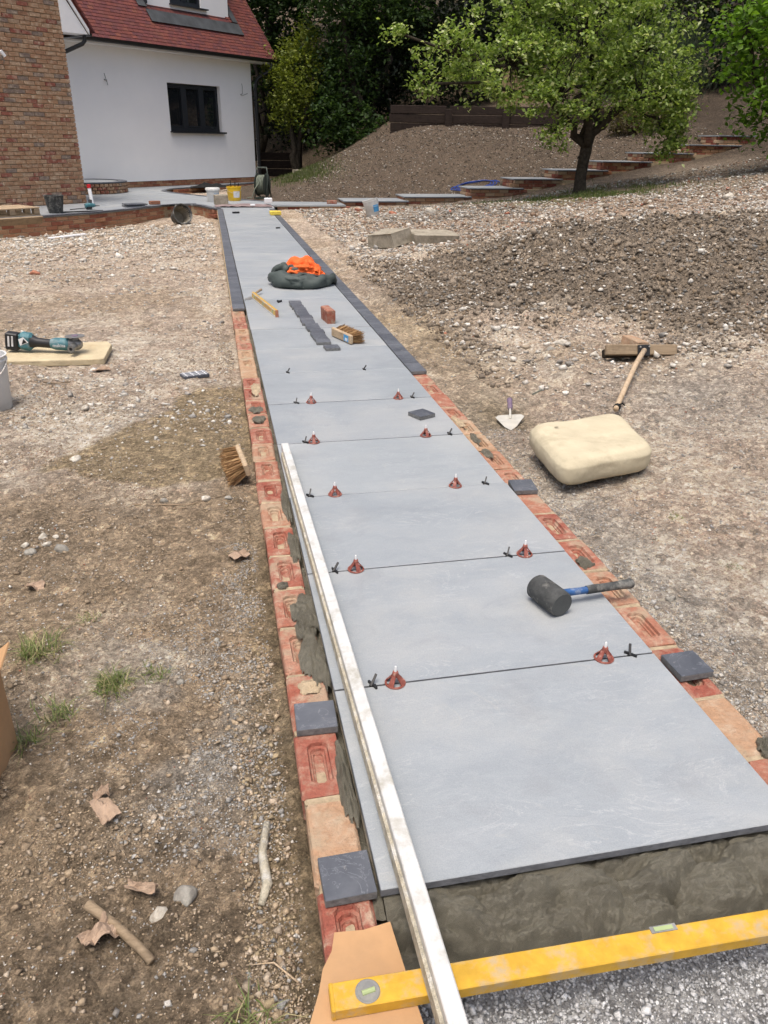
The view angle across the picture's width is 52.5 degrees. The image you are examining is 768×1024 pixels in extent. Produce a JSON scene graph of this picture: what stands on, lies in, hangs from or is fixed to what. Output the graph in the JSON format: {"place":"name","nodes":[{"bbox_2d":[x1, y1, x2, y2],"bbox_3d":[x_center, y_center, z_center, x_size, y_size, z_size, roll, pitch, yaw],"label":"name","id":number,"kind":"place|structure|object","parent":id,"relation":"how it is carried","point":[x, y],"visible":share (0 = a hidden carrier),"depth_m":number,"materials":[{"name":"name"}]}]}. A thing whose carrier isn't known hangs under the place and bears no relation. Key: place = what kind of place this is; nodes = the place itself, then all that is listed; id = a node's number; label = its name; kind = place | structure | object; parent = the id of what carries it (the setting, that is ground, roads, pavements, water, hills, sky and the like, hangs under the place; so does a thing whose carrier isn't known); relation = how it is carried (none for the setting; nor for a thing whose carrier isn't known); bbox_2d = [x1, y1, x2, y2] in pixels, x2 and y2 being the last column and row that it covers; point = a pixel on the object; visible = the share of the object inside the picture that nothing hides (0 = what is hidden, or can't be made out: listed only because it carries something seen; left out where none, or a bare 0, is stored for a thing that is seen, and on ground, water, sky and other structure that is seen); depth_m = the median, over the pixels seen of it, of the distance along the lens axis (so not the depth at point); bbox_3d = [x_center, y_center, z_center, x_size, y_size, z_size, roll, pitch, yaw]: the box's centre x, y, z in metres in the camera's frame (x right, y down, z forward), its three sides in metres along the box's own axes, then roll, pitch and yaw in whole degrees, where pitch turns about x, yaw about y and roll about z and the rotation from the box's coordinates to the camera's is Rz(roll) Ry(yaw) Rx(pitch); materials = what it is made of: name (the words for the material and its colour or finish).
{"place":"outdoors","nodes":[
{"label":"outdoors","id":0,"kind":"place"},
{"bbox_2d":[4,178,350,217],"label":"patio","id":1,"kind":"structure","parent":0,"point":[112,203],"depth_m":16.72,"materials":[{"name":"stone"}]},
{"bbox_2d":[0,205,40,217],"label":"pallet","id":2,"kind":"object","parent":1,"relation":"on","point":[14,210],"visible":1,"depth_m":13.47,"materials":[{"name":"brown wood"}]},
{"bbox_2d":[43,195,63,213],"bbox_3d":[-5.913,-5.527,13.979,0.356,0.300,0.356,-4,26,-11],"label":"black tub","id":3,"kind":"object","parent":1,"relation":"on","point":[54,203],"visible":1,"depth_m":13.88,"materials":[{"name":"plastic"}]},
{"bbox_2d":[84,179,127,194],"bbox_3d":[-7.449,-8.047,19.235,2.143,0.262,2.142,-4,26,-11],"label":"corner planter","id":4,"kind":"object","parent":1,"relation":"on","point":[106,186],"visible":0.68,"depth_m":18.75,"materials":[{"name":"brick"}]},
{"bbox_2d":[191,182,225,187],"bbox_3d":[-4.879,-9.200,21.874,1.100,0.122,0.600,-4,26,-11],"label":"black cover","id":5,"kind":"object","parent":1,"relation":"on","point":[204,184],"visible":0.88,"depth_m":21.72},
{"bbox_2d":[205,187,219,201],"bbox_3d":[-3.724,-6.910,16.952,0.316,0.285,0.316,-4,26,-11],"label":"lidded bucket","id":6,"kind":"object","parent":1,"relation":"on","point":[211,192],"visible":0.87,"depth_m":16.84,"materials":[{"name":"plastic"}]},
{"bbox_2d":[213,194,227,204],"bbox_3d":[-3.340,-6.389,15.930,0.261,0.211,0.208,-10,28,-21],"label":"concrete block","id":7,"kind":"object","parent":1,"relation":"on","point":[219,199],"depth_m":15.85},
{"bbox_2d":[226,181,240,200],"bbox_3d":[-3.338,-7.154,17.318,0.338,0.421,0.335,-4,26,-11],"label":"yellow tub","id":8,"kind":"object","parent":1,"relation":"on","point":[233,193],"visible":1,"depth_m":17.25,"materials":[{"name":"plastic"}]},
{"bbox_2d":[214,203,271,206],"bbox_3d":[-2.885,-6.302,15.965,1.180,0.049,0.656,-4,26,-11],"label":"dust sheet","id":9,"kind":"object","parent":1,"relation":"on","point":[248,205],"visible":0.91,"depth_m":15.84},
{"bbox_2d":[247,167,271,198],"bbox_3d":[-2.895,-7.631,18.042,0.442,0.679,0.561,7,26,12],"label":"hose reel","id":10,"kind":"object","parent":1,"relation":"on","point":[262,184],"visible":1,"depth_m":17.96,"materials":[{"name":"plastic"}]},
{"bbox_2d":[0,0,767,1023],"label":"ground","id":11,"kind":"structure","parent":0,"point":[470,390],"depth_m":3.19,"materials":[{"name":"soil"}]},
{"bbox_2d":[0,350,12,411],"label":"mortar bucket","id":12,"kind":"object","parent":11,"relation":"on","point":[5,398],"visible":1,"depth_m":4.26,"materials":[{"name":"plastic"}]},
{"bbox_2d":[0,642,17,777],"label":"cardboard box","id":13,"kind":"object","parent":11,"relation":"on","point":[8,741],"visible":1,"depth_m":1.83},
{"bbox_2d":[0,216,42,225],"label":"timber offcut","id":14,"kind":"object","parent":11,"relation":"on","point":[13,221],"visible":1,"depth_m":12.97,"materials":[{"name":"brown wood"}]},
{"bbox_2d":[24,580,44,589],"bbox_3d":[-1.151,0.241,2.569,0.060,0.025,0.041,-4,26,-11],"label":"cardboard scrap","id":15,"kind":"object","parent":11,"relation":"on","point":[38,585],"visible":1,"depth_m":2.57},
{"bbox_2d":[10,720,74,765],"bbox_3d":[-0.876,0.547,1.897,0.207,0.067,0.187,13,28,24],"label":"grass tuft","id":16,"kind":"object","parent":11,"relation":"on","point":[34,738],"visible":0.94,"depth_m":1.91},
{"bbox_2d":[7,623,83,677],"bbox_3d":[-0.986,0.370,2.222,0.285,0.098,0.282,-4,26,-11],"label":"grass tuft","id":17,"kind":"object","parent":11,"relation":"on","point":[29,648],"visible":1,"depth_m":2.22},
{"bbox_2d":[22,691,89,730],"bbox_3d":[-0.834,0.504,2.010,0.189,0.062,0.190,3,26,5],"label":"grass tuft","id":18,"kind":"object","parent":11,"relation":"on","point":[63,710],"visible":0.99,"depth_m":2.01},
{"bbox_2d":[6,341,111,365],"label":"wooden board","id":19,"kind":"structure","parent":11,"relation":"on","point":[89,353],"depth_m":5.19,"materials":[{"name":"wood"}]},
{"bbox_2d":[5,331,84,352],"bbox_3d":[-2.274,-1.138,5.212,0.532,0.124,0.164,1,26,0],"label":"angle grinder","id":20,"kind":"object","parent":19,"relation":"on","point":[17,341],"visible":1,"depth_m":5.20,"materials":[{"name":"teal plastic"}]},
{"bbox_2d":[92,783,109,798],"bbox_3d":[-0.637,0.630,1.752,0.039,0.024,0.025,-10,28,-21],"label":"cardboard scrap","id":21,"kind":"object","parent":11,"relation":"on","point":[100,792],"visible":0.96,"depth_m":1.75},
{"bbox_2d":[89,797,121,824],"bbox_3d":[-0.611,0.652,1.706,0.045,0.022,0.079,-20,32,-36],"label":"cardboard scrap","id":22,"kind":"object","parent":11,"relation":"on","point":[105,810],"visible":1,"depth_m":1.70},
{"bbox_2d":[0,206,217,237],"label":"garden wall","id":23,"kind":"structure","parent":11,"relation":"on","point":[55,225],"depth_m":14.27,"materials":[{"name":"brick"}]},
{"bbox_2d":[0,221,218,282],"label":"rubble","id":24,"kind":"object","parent":11,"relation":"on","point":[132,234],"visible":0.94,"depth_m":11.65,"materials":[{"name":"gravel"}]},
{"bbox_2d":[84,661,143,711],"bbox_3d":[-0.740,0.454,2.106,0.219,0.065,0.178,23,33,38],"label":"grass tuft","id":25,"kind":"object","parent":11,"relation":"on","point":[113,680],"visible":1,"depth_m":2.11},
{"bbox_2d":[0,224,232,462],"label":"chalk rubble","id":26,"kind":"object","parent":11,"relation":"on","point":[92,404],"visible":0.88,"depth_m":4.81,"materials":[{"name":"stone"}]},
{"bbox_2d":[83,899,155,964],"bbox_3d":[-0.500,0.792,1.475,0.178,0.052,0.027,16,29,28],"label":"stick","id":27,"kind":"object","parent":11,"relation":"on","point":[129,938],"visible":0.98,"depth_m":1.47,"materials":[{"name":"brown wood"}]},
{"bbox_2d":[76,911,118,945],"bbox_3d":[-0.539,0.790,1.461,0.046,0.043,0.065,23,33,38],"label":"cardboard scrap","id":28,"kind":"object","parent":27,"relation":"on","point":[101,927],"visible":1,"depth_m":1.45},
{"bbox_2d":[0,0,279,205],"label":"house","id":29,"kind":"structure","parent":11,"relation":"on","point":[144,93],"depth_m":20.22,"materials":[{"name":"paint"}]},
{"bbox_2d":[167,83,226,133],"bbox_3d":[-5.420,-11.516,22.263,0.383,1.241,2.090,17,30,30],"label":"window","id":30,"kind":"structure","parent":29,"relation":"in","point":[192,108],"depth_m":22.30,"materials":[{"name":"black glass"}]},
{"bbox_2d":[124,878,158,893],"bbox_3d":[-0.484,0.748,1.555,0.062,0.035,0.030,1,26,-1],"label":"cardboard scrap","id":31,"kind":"object","parent":11,"relation":"on","point":[146,887],"visible":1,"depth_m":1.55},
{"bbox_2d":[0,542,300,1020],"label":"grey chippings","id":32,"kind":"object","parent":11,"relation":"on","point":[116,1011],"visible":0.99,"depth_m":1.88,"materials":[{"name":"gravel"}]},
{"bbox_2d":[0,351,311,1023],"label":"soil clods","id":33,"kind":"object","parent":11,"relation":"on","point":[25,846],"visible":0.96,"depth_m":1.98,"materials":[{"name":"soil"}]},
{"bbox_2d":[136,658,177,685],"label":"grass tuft","id":34,"kind":"object","parent":11,"relation":"on","point":[157,672],"visible":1,"depth_m":2.16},
{"bbox_2d":[0,225,315,1023],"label":"stones","id":35,"kind":"object","parent":11,"relation":"on","point":[122,909],"visible":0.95,"depth_m":2.47,"materials":[{"name":"gravel"}]},
{"bbox_2d":[149,906,167,922],"bbox_3d":[-0.437,0.789,1.518,0.035,0.022,0.038,26,51,39],"label":"rock","id":36,"kind":"object","parent":11,"relation":"on","point":[158,913],"visible":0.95,"depth_m":1.51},
{"bbox_2d":[133,495,225,505],"bbox_3d":[-0.834,-0.038,3.197,0.374,0.009,0.069,-7,27,-16],"label":"stick","id":37,"kind":"object","parent":11,"relation":"on","point":[175,504],"visible":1,"depth_m":3.17,"materials":[{"name":"brown wood"}]},
{"bbox_2d":[171,203,192,223],"bbox_3d":[-3.929,-5.703,14.989,0.390,0.390,0.315,-17,13,-33],"label":"tipped tub","id":38,"kind":"object","parent":11,"relation":"on","point":[181,213],"visible":1,"depth_m":15.00,"materials":[{"name":"black rubber"}]},
{"bbox_2d":[173,885,197,906],"bbox_3d":[-0.397,0.766,1.558,0.041,0.028,0.042,9,27,17],"label":"rock","id":39,"kind":"object","parent":11,"relation":"on","point":[185,895],"visible":1,"depth_m":1.55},
{"bbox_2d":[180,370,209,379],"bbox_3d":[-1.184,-0.858,4.866,0.160,0.023,0.100,-14,29,-29],"label":"sett offcut","id":40,"kind":"object","parent":11,"relation":"on","point":[195,374],"visible":1,"depth_m":4.84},
{"bbox_2d":[170,184,251,193],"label":"bed wall","id":41,"kind":"structure","parent":11,"relation":"on","point":[193,190],"depth_m":21.69,"materials":[{"name":"brick"}]},
{"bbox_2d":[218,444,250,486],"bbox_3d":[-0.672,-0.209,3.483,0.111,0.114,0.314,-7,27,-16],"label":"hand brush","id":42,"kind":"object","parent":11,"relation":"on","point":[234,466],"visible":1,"depth_m":3.40,"materials":[{"name":"brown wood"}]},
{"bbox_2d":[228,548,250,559],"bbox_3d":[-0.518,0.154,2.785,0.066,0.026,0.060,-16,30,-31],"label":"cardboard scrap","id":43,"kind":"object","parent":11,"relation":"on","point":[235,555],"visible":1,"depth_m":2.78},
{"bbox_2d":[211,978,308,1023],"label":"grass tuft","id":44,"kind":"object","parent":11,"relation":"on","point":[245,1015],"visible":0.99,"depth_m":1.33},
{"bbox_2d":[215,324,309,1023],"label":"edge rubble","id":45,"kind":"object","parent":11,"relation":"on","point":[272,999],"visible":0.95,"depth_m":1.64,"materials":[{"name":"gravel"}]},
{"bbox_2d":[258,821,271,905],"bbox_3d":[-0.249,0.730,1.628,0.030,0.023,0.204,-3,26,-8],"label":"stick","id":46,"kind":"object","parent":11,"relation":"on","point":[266,881],"visible":1,"depth_m":1.61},
{"bbox_2d":[246,962,298,982],"bbox_3d":[-0.200,0.828,1.409,0.109,0.024,0.014,11,27,20],"label":"stick","id":47,"kind":"object","parent":11,"relation":"on","point":[287,973],"visible":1,"depth_m":1.40,"materials":[{"name":"brown wood"}]},
{"bbox_2d":[260,152,291,176],"bbox_3d":[-3.525,-11.799,26.406,1.193,0.740,1.016,0,26,-2],"label":"timber planter","id":48,"kind":"object","parent":11,"relation":"on","point":[266,157],"visible":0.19,"depth_m":25.94,"materials":[{"name":"brown wood"}]},
{"bbox_2d":[246,0,325,160],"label":"garden tree","id":49,"kind":"object","parent":11,"relation":"on","point":[275,10],"visible":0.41,"depth_m":27.61,"materials":[{"name":"green plant"}]},
{"bbox_2d":[257,14,332,169],"bbox_3d":[-2.736,-12.702,24.134,2.324,4.860,2.196,7,26,12],"label":"golden shrub","id":50,"kind":"object","parent":11,"relation":"on","point":[288,100],"visible":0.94,"depth_m":23.75,"materials":[{"name":"green plant"}]},
{"bbox_2d":[251,41,344,151],"bbox_3d":[-2.746,-14.918,28.295,4.381,3.782,3.673,-4,26,-11],"label":"dark bush","id":51,"kind":"object","parent":11,"relation":"on","point":[280,134],"visible":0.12,"depth_m":28.15,"materials":[{"name":"green plant"}]},
{"bbox_2d":[246,153,355,191],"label":"bank grass","id":52,"kind":"structure","parent":11,"relation":"on","point":[297,175],"depth_m":22.18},
{"bbox_2d":[292,0,438,157],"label":"climbing shrub","id":53,"kind":"object","parent":11,"relation":"on","point":[337,121],"visible":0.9,"depth_m":23.64,"materials":[{"name":"green plant"}]},
{"bbox_2d":[362,198,379,216],"bbox_3d":[-0.227,-5.627,14.408,0.298,0.300,0.296,-24,27,-20],"label":"fallen bucket","id":54,"kind":"object","parent":11,"relation":"on","point":[371,206],"visible":0.87,"depth_m":14.31,"materials":[{"name":"plastic"}]},
{"bbox_2d":[323,0,433,101],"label":"tree foliage","id":55,"kind":"object","parent":11,"relation":"on","point":[355,34],"visible":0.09,"depth_m":27.92,"materials":[{"name":"green plant"}]},
{"bbox_2d":[340,1,444,125],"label":"dark bush","id":56,"kind":"object","parent":11,"relation":"on","point":[388,84],"visible":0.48,"depth_m":24.55,"materials":[{"name":"green plant"}]},
{"bbox_2d":[250,0,563,113],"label":"wood","id":57,"kind":"object","parent":11,"relation":"on","point":[290,29],"visible":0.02,"depth_m":31.83,"materials":[{"name":"green plant"}]},
{"bbox_2d":[367,228,458,248],"bbox_3d":[0.366,-3.585,10.191,1.119,0.287,0.649,-8,27,-17],"label":"concrete chunk","id":58,"kind":"object","parent":11,"relation":"on","point":[389,238],"visible":0.82,"depth_m":10.00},
{"bbox_2d":[367,203,544,223],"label":"spoil chippings","id":59,"kind":"object","parent":11,"relation":"on","point":[448,214],"visible":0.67,"depth_m":13.39,"materials":[{"name":"gravel"}]},
{"bbox_2d":[395,0,522,107],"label":"dark bush","id":60,"kind":"object","parent":11,"relation":"on","point":[482,25],"visible":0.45,"depth_m":24.25,"materials":[{"name":"green plant"}]},
{"bbox_2d":[451,180,499,190],"bbox_3d":[2.194,-7.827,18.655,1.221,0.237,0.521,-4,26,-11],"label":"garden hose","id":61,"kind":"object","parent":11,"relation":"on","point":[475,182],"visible":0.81,"depth_m":18.75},
{"bbox_2d":[278,94,717,201],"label":"slope stones","id":62,"kind":"object","parent":11,"relation":"on","point":[415,136],"visible":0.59,"depth_m":20.43,"materials":[{"name":"gravel"}]},
{"bbox_2d":[440,0,572,64],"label":"tree foliage","id":63,"kind":"object","parent":11,"relation":"on","point":[470,6],"visible":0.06,"depth_m":27.13,"materials":[{"name":"green plant"}]},
{"bbox_2d":[495,397,523,429],"bbox_3d":[0.663,-0.517,4.077,0.140,0.079,0.300,13,28,24],"label":"brick trowel","id":64,"kind":"object","parent":11,"relation":"on","point":[510,421],"visible":1,"depth_m":4.06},
{"bbox_2d":[389,105,637,133],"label":"sleeper wall","id":65,"kind":"structure","parent":11,"relation":"on","point":[402,117],"depth_m":22.81,"materials":[{"name":"brown wood"}]},
{"bbox_2d":[501,68,545,104],"bbox_3d":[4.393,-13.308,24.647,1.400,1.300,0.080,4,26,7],"label":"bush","id":66,"kind":"object","parent":11,"relation":"on","point":[508,83],"visible":0.07,"depth_m":24.59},
{"bbox_2d":[295,157,767,263],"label":"bank rubble","id":67,"kind":"object","parent":11,"relation":"on","point":[637,198],"visible":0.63,"depth_m":13.09,"materials":[{"name":"gravel"}]},
{"bbox_2d":[480,0,593,97],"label":"dark bush","id":68,"kind":"object","parent":11,"relation":"on","point":[555,24],"visible":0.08,"depth_m":25.12,"materials":[{"name":"green plant"}]},
{"bbox_2d":[338,135,756,206],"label":"garden steps","id":69,"kind":"structure","parent":11,"relation":"on","point":[712,144],"depth_m":18.15,"materials":[{"name":"stone"}]},
{"bbox_2d":[376,0,722,193],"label":"apple tree","id":70,"kind":"object","parent":11,"relation":"on","point":[540,86],"visible":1,"depth_m":15.00,"materials":[{"name":"green plant"}]},
{"bbox_2d":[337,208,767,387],"bbox_3d":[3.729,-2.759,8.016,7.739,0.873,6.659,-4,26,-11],"label":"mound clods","id":71,"kind":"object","parent":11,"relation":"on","point":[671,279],"visible":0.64,"depth_m":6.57,"materials":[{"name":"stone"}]},
{"bbox_2d":[338,199,767,398],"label":"gravel","id":72,"kind":"structure","parent":11,"relation":"on","point":[575,359],"depth_m":5.93,"materials":[{"name":"gravel"}]},
{"bbox_2d":[377,922,767,1023],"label":"gravel","id":73,"kind":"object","parent":11,"relation":"on","point":[715,1001],"visible":0.28,"depth_m":1.41,"materials":[{"name":"gravel"}]},
{"bbox_2d":[419,943,767,1023],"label":"limestone chippings","id":74,"kind":"object","parent":73,"relation":"on","point":[471,1009],"visible":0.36,"depth_m":1.41,"materials":[{"name":"gravel"}]},
{"bbox_2d":[413,172,750,211],"bbox_3d":[3.743,-6.496,15.733,7.053,0.898,6.045,8,27,15],"label":"grass patch","id":75,"kind":"object","parent":11,"relation":"on","point":[585,193],"visible":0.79,"depth_m":15.74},
{"bbox_2d":[410,213,767,316],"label":"mound lumps","id":76,"kind":"object","parent":11,"relation":"on","point":[499,305],"visible":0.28,"depth_m":6.90,"materials":[{"name":"soil"}]},
{"bbox_2d":[529,414,651,484],"bbox_3d":[0.937,-0.293,3.505,0.537,0.138,0.587,-4,26,-11],"label":"kneeling pad","id":77,"kind":"object","parent":11,"relation":"on","point":[579,451],"visible":1,"depth_m":3.35,"materials":[{"name":"beige plastic"}]},
{"bbox_2d":[480,429,767,737],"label":"edge gravel","id":78,"kind":"structure","parent":11,"relation":"on","point":[720,674],"depth_m":2.44,"materials":[{"name":"gravel"}]},
{"bbox_2d":[568,0,696,92],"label":"dark bush","id":79,"kind":"object","parent":11,"relation":"on","point":[670,12],"visible":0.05,"depth_m":23.73,"materials":[{"name":"green plant"}]},
{"bbox_2d":[620,335,648,343],"bbox_3d":[1.613,-1.086,5.013,0.103,0.066,0.153,-4,30,-30],"label":"brick half","id":80,"kind":"object","parent":11,"relation":"on","point":[628,339],"visible":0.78,"depth_m":4.99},
{"bbox_2d":[602,344,676,411],"bbox_3d":[1.389,-0.850,4.607,0.412,0.151,1.193,16,29,29],"label":"push broom","id":81,"kind":"object","parent":11,"relation":"on","point":[639,351],"visible":1,"depth_m":4.85,"materials":[{"name":"brown wood"}]},
{"bbox_2d":[601,98,684,136],"bbox_3d":[6.834,-10.408,20.518,2.653,1.282,1.327,0,26,-2],"label":"bramble bush","id":82,"kind":"object","parent":11,"relation":"on","point":[625,126],"visible":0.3,"depth_m":20.63,"materials":[{"name":"green plant"}]},
{"bbox_2d":[553,12,752,114],"bbox_3d":[6.969,-12.128,21.210,6.100,2.949,4.913,-4,26,-11],"label":"feathery shrub","id":83,"kind":"object","parent":11,"relation":"on","point":[688,38],"visible":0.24,"depth_m":20.89,"materials":[{"name":"green plant"}]},
{"bbox_2d":[594,0,723,55],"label":"tree foliage","id":84,"kind":"object","parent":11,"relation":"on","point":[684,2],"visible":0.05,"depth_m":26.50,"materials":[{"name":"green plant"}]},
{"bbox_2d":[664,0,767,92],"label":"dark bush","id":85,"kind":"object","parent":11,"relation":"on","point":[710,14],"visible":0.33,"depth_m":22.76,"materials":[{"name":"green plant"}]},
{"bbox_2d":[691,0,767,158],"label":"hazel tree","id":86,"kind":"object","parent":11,"relation":"on","point":[758,12],"visible":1,"depth_m":14.77,"materials":[{"name":"green plant"}]},
{"bbox_2d":[217,209,767,970],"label":"path","id":87,"kind":"structure","parent":0,"point":[555,781],"depth_m":2.05,"materials":[{"name":"stone"}]},
{"bbox_2d":[252,292,278,316],"bbox_3d":[-1.002,-1.743,6.518,0.024,0.056,0.865,-9,27,-19],"label":"handle","id":88,"kind":"object","parent":87,"relation":"on","point":[267,306],"visible":1,"depth_m":6.44,"materials":[{"name":"yellow paint"}]},
{"bbox_2d":[267,255,336,288],"bbox_3d":[-0.814,-2.325,7.500,0.614,0.258,0.609,18,31,32],"label":"waterproof bundle","id":89,"kind":"object","parent":87,"relation":"on","point":[296,272],"visible":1,"depth_m":7.40,"materials":[{"name":"grey fabric"}]},
{"bbox_2d":[294,700,337,735],"bbox_3d":[-0.169,0.510,1.928,0.100,0.020,0.100,-4,26,-9],"label":"loose sett","id":90,"kind":"object","parent":87,"relation":"on","point":[315,718],"visible":1,"depth_m":1.91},
{"bbox_2d":[321,305,334,323],"bbox_3d":[-0.435,-1.535,6.048,0.068,0.104,0.217,-7,27,-16],"label":"loose brick","id":91,"kind":"object","parent":87,"relation":"on","point":[327,314],"visible":1,"depth_m":5.97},
{"bbox_2d":[318,850,376,907],"bbox_3d":[-0.072,0.711,1.512,0.100,0.020,0.100,-5,26,-12],"label":"loose sett","id":92,"kind":"object","parent":87,"relation":"on","point":[346,878],"visible":1,"depth_m":1.50,"materials":[{"name":"stone"}]},
{"bbox_2d":[331,324,364,343],"bbox_3d":[-0.249,-1.256,5.504,0.132,0.095,0.328,-13,29,-27],"label":"scrubbing brush","id":93,"kind":"object","parent":87,"relation":"on","point":[347,334],"visible":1,"depth_m":5.44,"materials":[{"name":"brown wood"}]},
{"bbox_2d":[347,555,363,573],"bbox_3d":[-0.093,0.166,2.563,0.056,0.055,0.056,-1,26,-4],"label":"levelling cap","id":94,"kind":"object","parent":87,"relation":"on","point":[356,563],"visible":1,"depth_m":2.56,"materials":[{"name":"red plastic"}]},
{"bbox_2d":[310,922,423,1023],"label":"cardboard sheet","id":95,"kind":"object","parent":87,"relation":"on","point":[368,952],"visible":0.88,"depth_m":1.36,"materials":[{"name":"cardboard"}]},
{"bbox_2d":[281,443,468,1023],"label":"straightedge","id":96,"kind":"object","parent":87,"relation":"on","point":[446,1004],"visible":1,"depth_m":1.61,"materials":[{"name":"metal"}]},
{"bbox_2d":[385,666,405,689],"bbox_3d":[0.030,0.424,2.028,0.056,0.055,0.056,-18,32,-34],"label":"levelling cap","id":97,"kind":"object","parent":87,"relation":"on","point":[394,675],"visible":1,"depth_m":2.02,"materials":[{"name":"red plastic"}]},
{"bbox_2d":[408,408,434,419],"bbox_3d":[0.194,-0.503,4.009,0.100,0.020,0.100,-18,31,-34],"label":"loose sett","id":98,"kind":"object","parent":87,"relation":"on","point":[421,414],"visible":1,"depth_m":3.99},
{"bbox_2d":[508,479,537,494],"bbox_3d":[0.577,-0.104,3.234,0.100,0.020,0.100,-2,29,-7],"label":"loose sett","id":99,"kind":"object","parent":87,"relation":"on","point":[522,486],"visible":0.9,"depth_m":3.21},
{"bbox_2d":[516,540,532,557],"bbox_3d":[0.485,0.121,2.674,0.056,0.055,0.056,8,27,15],"label":"levelling cap","id":100,"kind":"object","parent":87,"relation":"on","point":[524,548],"visible":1,"depth_m":2.67,"materials":[{"name":"red plastic"}]},
{"bbox_2d":[328,909,767,1020],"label":"spirit level","id":101,"kind":"object","parent":87,"relation":"on","point":[472,977],"visible":1,"depth_m":1.35,"materials":[{"name":"yellow paint"}]},
{"bbox_2d":[527,575,634,615],"bbox_3d":[0.616,0.229,2.423,0.338,0.082,0.125,-12,28,-25],"label":"rubber mallet","id":102,"kind":"object","parent":87,"relation":"on","point":[549,595],"visible":1,"depth_m":2.36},
{"bbox_2d":[593,642,613,663],"bbox_3d":[0.607,0.380,2.139,0.056,0.055,0.056,-6,26,-14],"label":"levelling cap","id":103,"kind":"object","parent":87,"relation":"on","point":[603,651],"visible":1,"depth_m":2.13,"materials":[{"name":"red plastic"}]},
{"bbox_2d":[661,650,713,681],"bbox_3d":[0.833,0.423,2.142,0.100,0.020,0.100,-5,26,-13],"label":"loose sett","id":104,"kind":"object","parent":87,"relation":"on","point":[686,666],"visible":1,"depth_m":2.13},
{"bbox_2d":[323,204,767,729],"bbox_3d":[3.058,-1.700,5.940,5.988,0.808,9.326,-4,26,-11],"label":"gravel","id":105,"kind":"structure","parent":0,"point":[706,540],"depth_m":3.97,"materials":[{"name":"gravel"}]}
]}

